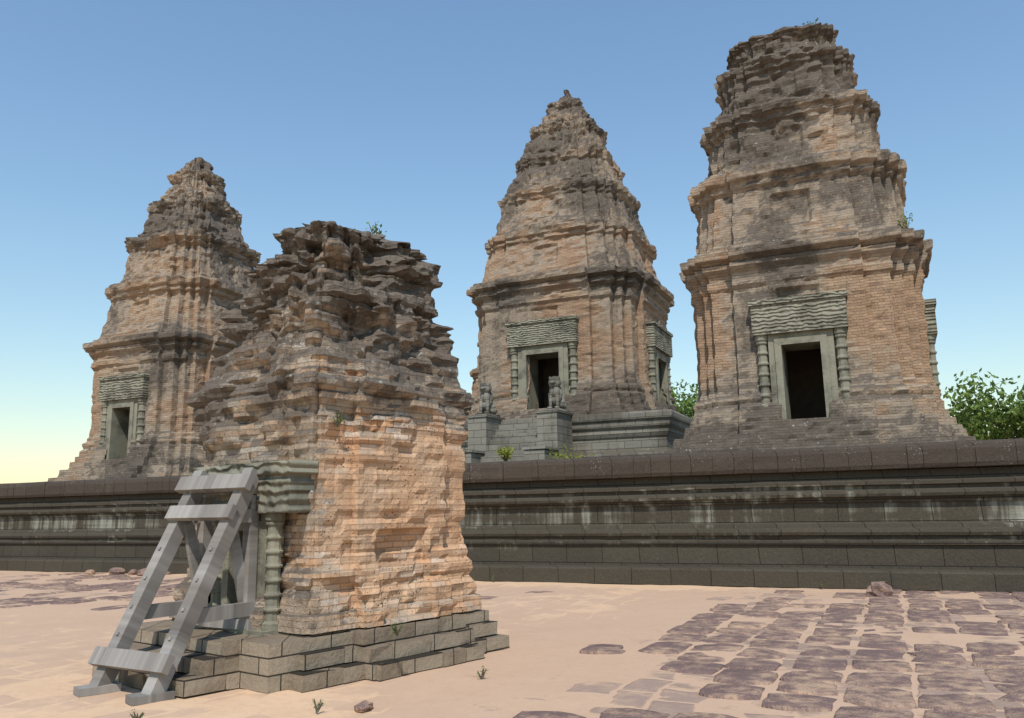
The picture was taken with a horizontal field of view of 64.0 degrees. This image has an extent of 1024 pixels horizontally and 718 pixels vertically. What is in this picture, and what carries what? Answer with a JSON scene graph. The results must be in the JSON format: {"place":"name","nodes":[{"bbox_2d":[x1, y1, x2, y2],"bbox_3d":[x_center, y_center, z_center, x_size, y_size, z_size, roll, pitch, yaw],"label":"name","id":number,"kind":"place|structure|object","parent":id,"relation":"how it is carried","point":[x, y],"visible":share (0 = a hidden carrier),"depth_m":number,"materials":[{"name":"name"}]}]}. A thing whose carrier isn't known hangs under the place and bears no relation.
{"place":"outdoors","nodes":[
{"label":"outdoors","id":0,"kind":"place"},
{"bbox_2d":[48,157,260,480],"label":"tower","id":1,"kind":"structure","parent":0,"point":[178,289],"depth_m":32.59,"materials":[{"name":"brick"}]},
{"bbox_2d":[98,372,149,459],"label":"tower door","id":2,"kind":"structure","parent":1,"relation":"attached to","point":[123,399],"depth_m":31.77,"materials":[{"name":"stone"}]},
{"bbox_2d":[464,342,478,415],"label":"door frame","id":3,"kind":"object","parent":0,"point":[473,373],"depth_m":54.56,"materials":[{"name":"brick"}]},
{"bbox_2d":[0,571,1023,717],"bbox_3d":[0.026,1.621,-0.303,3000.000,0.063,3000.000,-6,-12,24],"label":"ground","id":4,"kind":"structure","parent":0,"point":[541,663],"depth_m":9.20,"materials":[{"name":"beige sand"}]},
{"bbox_2d":[73,467,258,705],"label":"timber shore","id":5,"kind":"structure","parent":4,"relation":"on","point":[206,555],"depth_m":8.48,"materials":[{"name":"grey wood"}]},
{"bbox_2d":[92,609,509,696],"bbox_3d":[-2.427,3.318,9.787,3.677,0.492,4.254,-9,-13,38],"label":"tower base","id":6,"kind":"object","parent":4,"relation":"on","point":[212,660],"visible":0.59,"depth_m":8.31,"materials":[{"name":"stone"}]},
{"bbox_2d":[189,460,317,635],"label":"tower door","id":7,"kind":"structure","parent":6,"relation":"on","point":[285,487],"depth_m":8.68,"materials":[{"name":"stone"}]},
{"bbox_2d":[169,220,481,634],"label":"tower","id":8,"kind":"structure","parent":6,"relation":"on","point":[326,322],"depth_m":9.51,"materials":[{"name":"brick"}]},
{"bbox_2d":[129,18,912,717],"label":"weeds","id":9,"kind":"object","parent":8,"relation":"on","point":[339,420],"visible":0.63,"depth_m":8.90,"materials":[{"name":"green plant"}]},
{"bbox_2d":[84,567,892,712],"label":"rubble stones","id":10,"kind":"object","parent":4,"relation":"on","point":[880,589],"visible":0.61,"depth_m":15.18,"materials":[{"name":"stone"}]},
{"bbox_2d":[0,466,1023,592],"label":"platform wall","id":11,"kind":"structure","parent":4,"relation":"on","point":[948,529],"depth_m":18.46,"materials":[{"name":"stone"}]},
{"bbox_2d":[496,447,514,460],"bbox_3d":[-0.143,2.621,22.293,0.518,0.514,0.692,-6,-12,24],"label":"bush","id":12,"kind":"object","parent":11,"relation":"on","point":[505,454],"visible":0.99,"depth_m":22.23,"materials":[{"name":"green plant"}]},
{"bbox_2d":[0,438,1023,498],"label":"platform coping","id":13,"kind":"object","parent":11,"relation":"on","point":[972,453],"visible":0.7,"depth_m":18.68,"materials":[{"name":"stone"}]},
{"bbox_2d":[548,442,594,458],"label":"grass","id":14,"kind":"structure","parent":11,"relation":"on","point":[564,457],"depth_m":31.33,"materials":[{"name":"green plant"}]},
{"bbox_2d":[461,409,692,457],"bbox_3d":[3.273,4.837,40.314,12.460,2.660,12.460,-6,-12,24],"label":"podium","id":15,"kind":"object","parent":11,"relation":"on","point":[649,432],"visible":0.23,"depth_m":33.38,"materials":[{"name":"grey stone"}]},
{"bbox_2d":[475,382,499,416],"bbox_3d":[-1.050,1.779,35.288,0.708,1.524,1.140,-6,-12,24],"label":"lion statue","id":16,"kind":"object","parent":15,"relation":"on","point":[487,405],"visible":0.94,"depth_m":34.97,"materials":[{"name":"stone"}]},
{"bbox_2d":[545,376,569,411],"bbox_3d":[1.857,1.487,33.983,0.708,1.524,1.140,-6,-12,24],"label":"lion statue","id":17,"kind":"object","parent":15,"relation":"on","point":[556,399],"visible":0.94,"depth_m":33.66,"materials":[{"name":"stone"}]},
{"bbox_2d":[466,89,678,422],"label":"tower","id":18,"kind":"structure","parent":15,"relation":"on","point":[570,238],"depth_m":38.54,"materials":[{"name":"brick"}]},
{"bbox_2d":[505,315,578,409],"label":"door frame","id":19,"kind":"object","parent":18,"relation":"attached to","point":[545,345],"depth_m":37.43,"materials":[{"name":"stone"}]},
{"bbox_2d":[646,321,672,409],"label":"door frame","id":20,"kind":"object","parent":18,"relation":"attached to","point":[659,341],"depth_m":39.11,"materials":[{"name":"stone"}]},
{"bbox_2d":[0,573,1023,717],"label":"paving stones","id":21,"kind":"object","parent":4,"relation":"on","point":[940,668],"visible":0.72,"depth_m":9.25,"materials":[{"name":"stone"}]},
{"bbox_2d":[671,379,698,418],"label":"tree","id":22,"kind":"object","parent":4,"relation":"on","point":[688,404],"visible":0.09,"depth_m":84.30,"materials":[{"name":"green plant"}]},
{"bbox_2d":[943,367,1023,439],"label":"tree","id":23,"kind":"object","parent":4,"relation":"on","point":[1013,415],"visible":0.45,"depth_m":68.66,"materials":[{"name":"green plant"}]},
{"bbox_2d":[0,0,1023,483],"label":"sky","id":24,"kind":"structure","parent":0,"point":[414,118],"materials":[{"name":"blue"}]},
{"bbox_2d":[463,409,573,462],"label":"stairs","id":25,"kind":"structure","parent":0,"point":[542,434],"depth_m":33.44,"materials":[{"name":"grey stone"}]},
{"bbox_2d":[664,22,975,453],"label":"tower","id":26,"kind":"structure","parent":0,"point":[799,189],"depth_m":22.25,"materials":[{"name":"brick"}]},
{"bbox_2d":[748,290,850,420],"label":"tower door","id":27,"kind":"structure","parent":26,"relation":"attached to","point":[802,374],"depth_m":21.60,"materials":[{"name":"stone"}]},
{"bbox_2d":[924,298,941,397],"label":"tower door","id":28,"kind":"structure","parent":26,"relation":"attached to","point":[930,317],"depth_m":22.05,"materials":[{"name":"stone"}]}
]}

